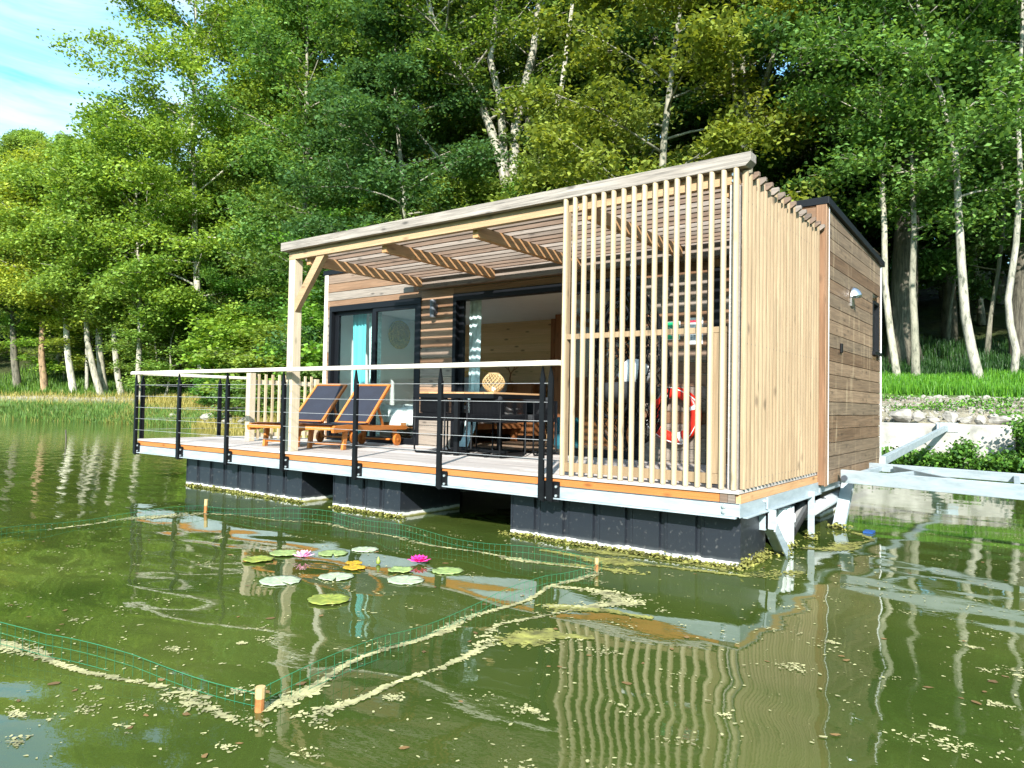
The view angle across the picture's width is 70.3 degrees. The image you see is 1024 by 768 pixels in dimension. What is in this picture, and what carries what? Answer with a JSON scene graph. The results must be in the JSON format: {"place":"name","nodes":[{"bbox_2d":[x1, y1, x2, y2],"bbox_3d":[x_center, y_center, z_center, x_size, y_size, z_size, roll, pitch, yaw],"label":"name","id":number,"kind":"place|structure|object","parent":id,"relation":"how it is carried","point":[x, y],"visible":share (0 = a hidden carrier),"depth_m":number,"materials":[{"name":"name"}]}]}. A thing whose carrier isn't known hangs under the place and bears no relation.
{"place":"outdoors","nodes":[
{"label":"outdoors","id":0,"kind":"place"},
{"bbox_2d":[366,376,520,440],"bbox_3d":[-1.246,0.392,12.317,2.200,1.111,1.760,0,-2,37],"label":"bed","id":1,"kind":"object","parent":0,"point":[394,414],"visible":0.2,"depth_m":11.86,"materials":[{"name":"fabric"}]},
{"bbox_2d":[0,0,1009,258],"label":"sky","id":2,"kind":"structure","parent":0,"point":[36,92],"materials":[{"name":"blue"}]},
{"bbox_2d":[0,420,1023,767],"bbox_3d":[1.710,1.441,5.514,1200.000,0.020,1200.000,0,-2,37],"label":"water","id":3,"kind":"structure","parent":0,"point":[50,478],"depth_m":3.92,"materials":[{"name":"liquid"}]},
{"bbox_2d":[259,575,301,585],"bbox_3d":[-1.596,1.352,5.002,0.279,0.010,0.283,0,-2,37],"label":"lily pad","id":4,"kind":"object","parent":3,"relation":"on","point":[280,580],"visible":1,"depth_m":5.00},
{"bbox_2d":[0,505,601,708],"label":"net enclosure","id":5,"kind":"object","parent":3,"relation":"in","point":[494,550],"visible":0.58,"depth_m":3.59,"materials":[{"name":"fabric"}]},
{"bbox_2d":[0,512,656,722],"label":"algae strips","id":6,"kind":"object","parent":3,"relation":"on","point":[296,695],"visible":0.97,"depth_m":3.50,"materials":[{"name":"plant"}]},
{"bbox_2d":[307,593,349,604],"bbox_3d":[-1.144,1.341,4.538,0.263,0.013,0.264,0,-2,37],"label":"lily pad","id":7,"kind":"object","parent":3,"relation":"on","point":[329,598],"visible":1,"depth_m":4.54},
{"bbox_2d":[131,151,884,566],"bbox_3d":[-0.435,0.019,10.341,9.614,3.775,5.245,0,-2,37],"label":"floating cabin","id":8,"kind":"object","parent":3,"relation":"on","point":[765,297],"visible":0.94,"depth_m":7.31,"materials":[{"name":"brown wood"}]},
{"bbox_2d":[247,384,352,446],"bbox_3d":[-2.892,0.422,10.409,0.652,0.886,1.838,0,-2,22],"label":"sun lounger","id":9,"kind":"object","parent":8,"relation":"on","point":[324,398],"visible":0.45,"depth_m":10.57,"materials":[{"name":"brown wood"}]},
{"bbox_2d":[299,384,406,449],"bbox_3d":[-2.185,0.425,10.052,0.652,0.886,1.838,0,-2,22],"label":"sun lounger","id":10,"kind":"object","parent":8,"relation":"on","point":[368,409],"visible":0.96,"depth_m":10.16,"materials":[{"name":"brown wood"}]},
{"bbox_2d":[353,314,366,433],"bbox_3d":[-2.502,-0.172,11.881,0.340,2.130,0.063,0,-2,37],"label":"curtain","id":11,"kind":"object","parent":8,"relation":"hanging from","point":[359,338],"visible":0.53,"depth_m":11.89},
{"bbox_2d":[326,298,421,445],"bbox_3d":[-2.149,-0.179,11.311,2.070,2.175,0.150,0,-2,37],"label":"sliding door","id":12,"kind":"structure","parent":8,"relation":"in","point":[335,313],"depth_m":11.27,"materials":[{"name":"black glass"}]},
{"bbox_2d":[367,312,381,435],"bbox_3d":[-2.231,-0.171,11.751,0.270,2.130,0.062,0,-2,37],"label":"curtain","id":13,"kind":"object","parent":8,"relation":"hanging from","point":[378,352],"visible":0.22,"depth_m":11.70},
{"bbox_2d":[388,320,409,348],"bbox_3d":[-2.048,-0.900,13.275,0.062,0.517,0.520,0,-2,37],"label":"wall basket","id":14,"kind":"object","parent":8,"relation":"attached to","point":[399,334],"depth_m":13.24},
{"bbox_2d":[413,398,472,454],"bbox_3d":[-0.863,0.505,9.117,0.526,0.720,0.525,0,-2,37],"label":"rope chair","id":15,"kind":"object","parent":8,"relation":"on","point":[428,410],"visible":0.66,"depth_m":8.95,"materials":[{"name":"black metal"}]},
{"bbox_2d":[459,300,481,446],"bbox_3d":[-0.612,-0.169,10.252,0.200,2.120,0.279,0,-2,37],"label":"curtain","id":16,"kind":"object","parent":8,"relation":"hanging from","point":[475,336],"visible":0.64,"depth_m":10.35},
{"bbox_2d":[419,392,539,457],"bbox_3d":[-0.410,0.491,9.053,1.180,0.762,0.930,0,-2,37],"label":"dining table","id":17,"kind":"object","parent":8,"relation":"on","point":[457,396],"visible":0.9,"depth_m":8.71,"materials":[{"name":"black metal"}]},
{"bbox_2d":[465,396,526,457],"bbox_3d":[-0.188,0.505,8.683,0.526,0.720,0.525,0,-2,37],"label":"rope chair","id":18,"kind":"object","parent":8,"relation":"on","point":[480,410],"visible":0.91,"depth_m":8.53,"materials":[{"name":"grey fabric"}]},
{"bbox_2d":[475,382,545,441],"bbox_3d":[-0.043,0.482,12.776,1.270,1.000,0.415,0,-2,37],"label":"dresser","id":19,"kind":"object","parent":8,"relation":"on","point":[515,388],"visible":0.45,"depth_m":12.40,"materials":[{"name":"brown wood"}]},
{"bbox_2d":[501,397,557,455],"bbox_3d":[0.212,0.525,9.149,0.526,0.720,0.525,0,-2,37],"label":"rope chair","id":20,"kind":"object","parent":8,"relation":"on","point":[532,409],"visible":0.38,"depth_m":9.15,"materials":[{"name":"grey fabric"}]},
{"bbox_2d":[450,275,647,459],"bbox_3d":[0.384,-0.187,9.413,3.000,2.175,0.135,0,-2,37],"label":"sliding door","id":21,"kind":"structure","parent":8,"relation":"in","point":[459,300],"depth_m":9.77,"materials":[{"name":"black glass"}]},
{"bbox_2d":[587,238,670,448],"bbox_3d":[1.214,-0.485,7.441,0.857,2.296,0.736,0,-2,37],"label":"hanging chair","id":22,"kind":"object","parent":8,"relation":"hanging from","point":[637,378],"visible":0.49,"depth_m":7.37,"materials":[{"name":"wicker"}]},
{"bbox_2d":[647,387,701,444],"bbox_3d":[1.826,0.351,8.146,0.646,0.641,0.129,0,-2,37],"label":"life ring","id":23,"kind":"object","parent":8,"relation":"hanging from","point":[691,422],"visible":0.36,"depth_m":8.04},
{"bbox_2d":[872,300,881,356],"bbox_3d":[4.653,-0.708,9.310,0.088,0.690,0.420,0,-2,37],"label":"window","id":24,"kind":"structure","parent":8,"relation":"in","point":[875,312],"depth_m":9.43,"materials":[{"name":"black glass"}]},
{"bbox_2d":[841,463,1023,499],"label":"mooring boom","id":25,"kind":"object","parent":8,"relation":"attached to","point":[933,479],"visible":1,"depth_m":7.22,"materials":[{"name":"metal"}]},
{"bbox_2d":[0,496,1023,767],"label":"algae flecks","id":26,"kind":"object","parent":3,"relation":"on","point":[394,696],"visible":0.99,"depth_m":3.05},
{"bbox_2d":[16,540,1007,757],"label":"fallen leaves","id":27,"kind":"object","parent":3,"relation":"on","point":[303,683],"visible":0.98,"depth_m":3.26,"materials":[{"name":"beige plant"}]},
{"bbox_2d":[184,483,853,570],"bbox_3d":[-0.579,1.447,9.031,8.392,0.110,2.827,0,-2,37],"label":"algae","id":28,"kind":"object","parent":3,"relation":"on","point":[747,563],"visible":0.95,"depth_m":6.48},
{"bbox_2d":[492,532,874,650],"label":"algae mats","id":29,"kind":"object","parent":3,"relation":"on","point":[531,637],"visible":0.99,"depth_m":5.45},
{"bbox_2d":[0,271,1023,471],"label":"ground","id":30,"kind":"structure","parent":0,"point":[929,314],"depth_m":33.25,"materials":[{"name":"plant"}]},
{"bbox_2d":[0,133,55,358],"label":"forest tree","id":31,"kind":"object","parent":30,"relation":"on","point":[7,142],"visible":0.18,"depth_m":48.24,"materials":[{"name":"green plant"}]},
{"bbox_2d":[16,125,50,339],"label":"forest tree","id":32,"kind":"object","parent":30,"relation":"on","point":[28,136],"visible":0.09,"depth_m":58.16,"materials":[{"name":"green plant"}]},
{"bbox_2d":[0,221,79,386],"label":"slender tree","id":33,"kind":"object","parent":30,"relation":"on","point":[15,367],"visible":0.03,"depth_m":42.76,"materials":[{"name":"green plant"}]},
{"bbox_2d":[0,204,104,390],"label":"slender tree","id":34,"kind":"object","parent":30,"relation":"on","point":[53,323],"visible":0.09,"depth_m":40.70,"materials":[{"name":"green plant"}]},
{"bbox_2d":[0,298,112,381],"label":"young tree","id":35,"kind":"object","parent":30,"relation":"on","point":[25,342],"visible":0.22,"depth_m":43.06,"materials":[{"name":"green plant"}]},
{"bbox_2d":[0,141,148,372],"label":"forest tree","id":36,"kind":"object","parent":30,"relation":"on","point":[23,332],"visible":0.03,"depth_m":45.32,"materials":[{"name":"green plant"}]},
{"bbox_2d":[0,143,158,392],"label":"birch tree","id":37,"kind":"object","parent":30,"relation":"on","point":[25,295],"visible":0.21,"depth_m":38.59,"materials":[{"name":"green plant"}]},
{"bbox_2d":[14,296,149,374],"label":"young tree","id":38,"kind":"object","parent":30,"relation":"on","point":[78,364],"visible":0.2,"depth_m":42.21,"materials":[{"name":"green plant"}]},
{"bbox_2d":[0,148,180,395],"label":"birch tree","id":39,"kind":"object","parent":30,"relation":"on","point":[10,239],"visible":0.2,"depth_m":37.19,"materials":[{"name":"green plant"}]},
{"bbox_2d":[0,123,207,394],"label":"birch tree","id":40,"kind":"object","parent":30,"relation":"on","point":[101,369],"visible":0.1,"depth_m":37.65,"materials":[{"name":"green plant"}]},
{"bbox_2d":[0,399,212,426],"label":"reeds","id":41,"kind":"object","parent":30,"relation":"on","point":[30,410],"visible":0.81,"depth_m":36.42,"materials":[{"name":"green plant"}]},
{"bbox_2d":[0,150,218,395],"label":"birch tree","id":42,"kind":"object","parent":30,"relation":"on","point":[56,178],"visible":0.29,"depth_m":36.93,"materials":[{"name":"green plant"}]},
{"bbox_2d":[14,81,249,398],"bbox_3d":[-18.868,-7.005,37.784,9.967,15.997,11.097,1,-2,-10],"label":"slender tree","id":43,"kind":"object","parent":30,"relation":"on","point":[138,269],"visible":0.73,"depth_m":35.60,"materials":[{"name":"green plant"}]},
{"bbox_2d":[76,285,191,394],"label":"young tree","id":44,"kind":"object","parent":30,"relation":"on","point":[119,345],"visible":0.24,"depth_m":38.53,"materials":[{"name":"green plant"}]},
{"bbox_2d":[0,339,309,397],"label":"grass","id":45,"kind":"structure","parent":30,"relation":"on","point":[54,385],"depth_m":42.32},
{"bbox_2d":[106,283,205,378],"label":"young tree","id":46,"kind":"object","parent":30,"relation":"on","point":[153,348],"visible":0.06,"depth_m":40.36,"materials":[{"name":"green plant"}]},
{"bbox_2d":[0,388,319,437],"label":"dry grass","id":47,"kind":"structure","parent":30,"relation":"on","point":[205,424],"depth_m":35.59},
{"bbox_2d":[98,292,222,395],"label":"young tree","id":48,"kind":"object","parent":30,"relation":"on","point":[157,366],"visible":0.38,"depth_m":36.99,"materials":[{"name":"green plant"}]},
{"bbox_2d":[36,0,313,397],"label":"birch tree","id":49,"kind":"object","parent":30,"relation":"on","point":[191,63],"visible":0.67,"depth_m":35.34,"materials":[{"name":"green plant"}]},
{"bbox_2d":[146,171,233,388],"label":"forest tree","id":50,"kind":"object","parent":30,"relation":"on","point":[186,283],"visible":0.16,"depth_m":39.56,"materials":[{"name":"green plant"}]},
{"bbox_2d":[186,377,230,405],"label":"bush","id":51,"kind":"object","parent":30,"relation":"on","point":[203,401],"visible":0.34,"depth_m":33.66,"materials":[{"name":"green plant"}]},
{"bbox_2d":[172,332,268,397],"bbox_3d":[-13.547,-1.263,36.333,6.827,4.296,6.706,2,-2,-39],"label":"bush","id":52,"kind":"object","parent":30,"relation":"on","point":[195,346],"visible":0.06,"depth_m":34.48,"materials":[{"name":"green plant"}]},
{"bbox_2d":[168,220,273,342],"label":"young tree","id":53,"kind":"object","parent":30,"relation":"on","point":[210,272],"visible":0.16,"depth_m":37.48,"materials":[{"name":"green plant"}]},
{"bbox_2d":[204,379,245,420],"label":"bush","id":54,"kind":"object","parent":30,"relation":"on","point":[232,391],"visible":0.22,"depth_m":29.05,"materials":[{"name":"green plant"}]},
{"bbox_2d":[175,303,284,381],"bbox_3d":[-12.060,-1.553,34.976,7.282,4.686,7.153,0,-2,42],"label":"bush","id":55,"kind":"object","parent":30,"relation":"on","point":[218,331],"visible":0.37,"depth_m":33.34,"materials":[{"name":"green plant"}]},
{"bbox_2d":[178,275,284,363],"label":"young tree","id":56,"kind":"object","parent":30,"relation":"on","point":[233,286],"visible":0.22,"depth_m":36.27,"materials":[{"name":"green plant"}]},
{"bbox_2d":[183,320,303,395],"bbox_3d":[-10.509,-1.342,33.053,6.827,4.296,6.706,0,-2,36],"label":"bush","id":57,"kind":"object","parent":30,"relation":"on","point":[219,355],"visible":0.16,"depth_m":31.93,"materials":[{"name":"green plant"}]},
{"bbox_2d":[229,380,281,419],"bbox_3d":[-9.499,0.660,27.325,2.734,1.723,3.497,2,-2,-39],"label":"bush","id":58,"kind":"object","parent":30,"relation":"on","point":[242,401],"visible":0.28,"depth_m":26.73,"materials":[{"name":"green plant"}]},
{"bbox_2d":[221,174,298,354],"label":"young tree","id":59,"kind":"object","parent":30,"relation":"on","point":[257,192],"visible":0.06,"depth_m":37.27,"materials":[{"name":"green plant"}]},
{"bbox_2d":[219,332,321,395],"bbox_3d":[-8.891,-1.018,31.413,5.917,3.515,5.812,1,-2,8],"label":"bush","id":60,"kind":"object","parent":30,"relation":"on","point":[247,360],"visible":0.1,"depth_m":30.16,"materials":[{"name":"green plant"}]},
{"bbox_2d":[237,233,322,357],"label":"young tree","id":61,"kind":"object","parent":30,"relation":"on","point":[259,292],"visible":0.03,"depth_m":34.85,"materials":[{"name":"green plant"}]},
{"bbox_2d":[252,301,323,391],"bbox_3d":[-6.964,-1.633,29.409,6.706,4.686,6.827,2,-2,-20],"label":"bush","id":62,"kind":"object","parent":30,"relation":"on","point":[308,313],"visible":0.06,"depth_m":27.73,"materials":[{"name":"green plant"}]},
{"bbox_2d":[256,361,322,414],"bbox_3d":[-7.282,0.296,25.977,4.274,2.216,3.341,1,-2,-10],"label":"bush","id":63,"kind":"object","parent":30,"relation":"on","point":[315,374],"visible":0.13,"depth_m":25.45,"materials":[{"name":"green plant"}]},
{"bbox_2d":[259,234,320,362],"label":"young tree","id":64,"kind":"object","parent":30,"relation":"on","point":[276,299],"visible":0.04,"depth_m":34.34,"materials":[{"name":"green plant"}]},
{"bbox_2d":[176,0,419,303],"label":"forest tree","id":65,"kind":"object","parent":30,"relation":"on","point":[280,100],"visible":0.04,"depth_m":41.92,"materials":[{"name":"green plant"}]},
{"bbox_2d":[173,0,425,302],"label":"slender tree","id":66,"kind":"object","parent":30,"relation":"on","point":[267,32],"visible":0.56,"depth_m":33.17,"materials":[{"name":"green plant"}]},
{"bbox_2d":[190,0,412,279],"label":"forest tree","id":67,"kind":"object","parent":30,"relation":"on","point":[237,188],"visible":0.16,"depth_m":36.89,"materials":[{"name":"green plant"}]},
{"bbox_2d":[300,314,323,399],"bbox_3d":[-5.403,-1.315,27.971,6.372,4.296,6.259,2,-2,-30],"label":"bush","id":68,"kind":"object","parent":30,"relation":"on","point":[317,350],"visible":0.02,"depth_m":25.67,"materials":[{"name":"green plant"}]},
{"bbox_2d":[256,193,400,324],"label":"young tree","id":69,"kind":"object","parent":30,"relation":"on","point":[343,211],"visible":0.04,"depth_m":31.89,"materials":[{"name":"green plant"}]},
{"bbox_2d":[195,0,525,304],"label":"forest tree","id":70,"kind":"object","parent":30,"relation":"on","point":[286,205],"visible":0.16,"depth_m":31.52,"materials":[{"name":"green plant"}]},
{"bbox_2d":[250,0,520,366],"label":"forest tree","id":71,"kind":"object","parent":30,"relation":"on","point":[352,106],"visible":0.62,"depth_m":27.74,"materials":[{"name":"green plant"}]},
{"bbox_2d":[334,175,440,227],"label":"young tree","id":72,"kind":"object","parent":30,"relation":"on","point":[378,197],"visible":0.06,"depth_m":30.99,"materials":[{"name":"green plant"}]},
{"bbox_2d":[373,168,506,223],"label":"young tree","id":73,"kind":"object","parent":30,"relation":"on","point":[391,217],"visible":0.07,"depth_m":29.09,"materials":[{"name":"green plant"}]},
{"bbox_2d":[315,0,586,191],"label":"forked tree","id":74,"kind":"object","parent":30,"relation":"on","point":[493,34],"visible":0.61,"depth_m":29.48,"materials":[{"name":"green plant"}]},
{"bbox_2d":[416,175,515,215],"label":"young tree","id":75,"kind":"object","parent":30,"relation":"on","point":[478,192],"visible":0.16,"depth_m":28.57,"materials":[{"name":"green plant"}]},
{"bbox_2d":[422,0,642,196],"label":"forest tree","id":76,"kind":"object","parent":30,"relation":"on","point":[575,81],"visible":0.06,"depth_m":32.39,"materials":[{"name":"green plant"}]},
{"bbox_2d":[464,28,610,179],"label":"forest tree","id":77,"kind":"object","parent":30,"relation":"on","point":[518,56],"visible":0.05,"depth_m":38.76,"materials":[{"name":"green plant"}]},
{"bbox_2d":[497,119,613,196],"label":"young tree","id":78,"kind":"object","parent":30,"relation":"on","point":[524,165],"visible":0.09,"depth_m":27.50,"materials":[{"name":"green plant"}]},
{"bbox_2d":[509,72,703,193],"bbox_3d":[3.461,-5.753,27.417,7.964,11.896,7.671,1,-2,13],"label":"young tree","id":79,"kind":"object","parent":30,"relation":"on","point":[638,146],"visible":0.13,"depth_m":26.58,"materials":[{"name":"green plant"}]},
{"bbox_2d":[525,0,773,179],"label":"forest tree","id":80,"kind":"object","parent":30,"relation":"on","point":[618,39],"visible":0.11,"depth_m":31.64,"materials":[{"name":"green plant"}]},
{"bbox_2d":[482,0,861,208],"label":"forest tree","id":81,"kind":"object","parent":30,"relation":"on","point":[722,134],"visible":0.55,"depth_m":23.84,"materials":[{"name":"green plant"}]},
{"bbox_2d":[608,0,830,125],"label":"forest tree","id":82,"kind":"object","parent":30,"relation":"on","point":[655,86],"visible":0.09,"depth_m":29.14,"materials":[{"name":"green plant"}]},
{"bbox_2d":[674,130,806,199],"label":"young tree","id":83,"kind":"object","parent":30,"relation":"on","point":[763,166],"visible":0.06,"depth_m":28.89,"materials":[{"name":"green plant"}]},
{"bbox_2d":[625,0,856,172],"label":"forked tree","id":84,"kind":"object","parent":30,"relation":"on","point":[765,26],"visible":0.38,"depth_m":25.35,"materials":[{"name":"green plant"}]},
{"bbox_2d":[614,0,887,246],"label":"forest tree","id":85,"kind":"object","parent":30,"relation":"on","point":[783,101],"visible":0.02,"depth_m":30.94,"materials":[{"name":"green plant"}]},
{"bbox_2d":[753,107,878,223],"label":"young tree","id":86,"kind":"object","parent":30,"relation":"on","point":[811,162],"visible":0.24,"depth_m":30.64,"materials":[{"name":"green plant"}]},
{"bbox_2d":[770,104,935,291],"bbox_3d":[15.826,-7.660,34.041,10.020,10.217,10.403,1,-2,-3],"label":"young tree","id":87,"kind":"object","parent":30,"relation":"on","point":[871,232],"visible":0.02,"depth_m":31.18,"materials":[{"name":"green plant"}]},
{"bbox_2d":[802,57,939,262],"bbox_3d":[15.379,-7.977,31.799,5.590,12.044,5.384,0,-2,24],"label":"young tree","id":88,"kind":"object","parent":30,"relation":"on","point":[891,251],"visible":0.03,"depth_m":31.09,"materials":[{"name":"green plant"}]},
{"bbox_2d":[757,0,1023,376],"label":"slender tree","id":89,"kind":"object","parent":30,"relation":"on","point":[807,44],"visible":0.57,"depth_m":22.03,"materials":[{"name":"green plant"}]},
{"bbox_2d":[776,0,1019,367],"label":"oak tree","id":90,"kind":"object","parent":30,"relation":"on","point":[899,302],"visible":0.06,"depth_m":25.33,"materials":[{"name":"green plant"}]},
{"bbox_2d":[775,0,1023,378],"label":"birch tree","id":91,"kind":"object","parent":30,"relation":"on","point":[1013,184],"visible":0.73,"depth_m":20.80,"materials":[{"name":"green plant"}]},
{"bbox_2d":[801,122,1009,285],"bbox_3d":[18.493,-7.896,34.999,13.026,10.122,13.524,1,-2,-12],"label":"young tree","id":92,"kind":"object","parent":30,"relation":"on","point":[1005,258],"visible":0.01,"depth_m":32.24,"materials":[{"name":"green plant"}]},
{"bbox_2d":[823,95,990,311],"bbox_3d":[16.676,-6.869,31.112,6.845,9.908,6.593,1,-2,14],"label":"young tree","id":93,"kind":"object","parent":30,"relation":"on","point":[863,229],"visible":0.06,"depth_m":29.98,"materials":[{"name":"green plant"}]},
{"bbox_2d":[799,0,1023,375],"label":"slender tree","id":94,"kind":"object","parent":30,"relation":"on","point":[969,218],"visible":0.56,"depth_m":21.56,"materials":[{"name":"green plant"}]},
{"bbox_2d":[871,0,1009,341],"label":"forest tree","id":95,"kind":"object","parent":30,"relation":"on","point":[946,290],"depth_m":29.08,"materials":[{"name":"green plant"}]},
{"bbox_2d":[867,72,1015,340],"bbox_3d":[17.510,-7.527,28.581,6.231,11.905,6.469,1,-2,0],"label":"young tree","id":96,"kind":"object","parent":30,"relation":"on","point":[980,288],"visible":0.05,"depth_m":28.50,"materials":[{"name":"green plant"}]},
{"bbox_2d":[867,33,1019,325],"bbox_3d":[20.131,-8.614,31.167,11.656,12.384,11.227,1,-2,-11],"label":"young tree","id":97,"kind":"object","parent":30,"relation":"on","point":[981,317],"visible":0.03,"depth_m":30.57,"materials":[{"name":"green plant"}]},
{"bbox_2d":[878,422,1015,471],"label":"retaining wall","id":98,"kind":"structure","parent":30,"relation":"on","point":[990,437],"depth_m":15.91,"materials":[{"name":"concrete"}]},
{"bbox_2d":[881,422,957,463],"bbox_3d":[7.247,0.961,12.887,0.420,0.475,8.205,0,-2,37],"label":"mooring strut","id":99,"kind":"object","parent":98,"relation":"attached to","point":[898,452],"visible":0.85,"depth_m":12.15,"materials":[{"name":"metal"}]},
{"bbox_2d":[878,406,1023,473],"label":"ivy","id":100,"kind":"object","parent":98,"relation":"attached to","point":[994,462],"visible":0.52,"depth_m":15.22,"materials":[{"name":"green plant"}]},
{"bbox_2d":[870,2,1023,360],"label":"oak tree","id":101,"kind":"object","parent":30,"relation":"on","point":[1018,302],"visible":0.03,"depth_m":22.95,"materials":[{"name":"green plant"}]},
{"bbox_2d":[877,0,1023,358],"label":"young tree","id":102,"kind":"object","parent":30,"relation":"on","point":[940,260],"visible":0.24,"depth_m":24.24,"materials":[{"name":"green plant"}]},
{"bbox_2d":[879,333,1023,375],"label":"grass","id":103,"kind":"structure","parent":30,"relation":"on","point":[999,357],"depth_m":24.36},
{"bbox_2d":[879,394,1023,421],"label":"rubble","id":104,"kind":"object","parent":30,"relation":"on","point":[970,409],"visible":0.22,"depth_m":17.64,"materials":[{"name":"stone"}]},
{"bbox_2d":[881,391,1023,417],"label":"weeds","id":105,"kind":"object","parent":104,"relation":"on","point":[999,400],"visible":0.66,"depth_m":17.21,"materials":[{"name":"green plant"}]},
{"bbox_2d":[881,367,1023,396],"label":"grass","id":106,"kind":"structure","parent":30,"relation":"on","point":[994,383],"depth_m":19.55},
{"bbox_2d":[903,0,1023,373],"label":"crooked tree","id":107,"kind":"object","parent":30,"relation":"on","point":[1010,326],"visible":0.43,"depth_m":20.59,"materials":[{"name":"green plant"}]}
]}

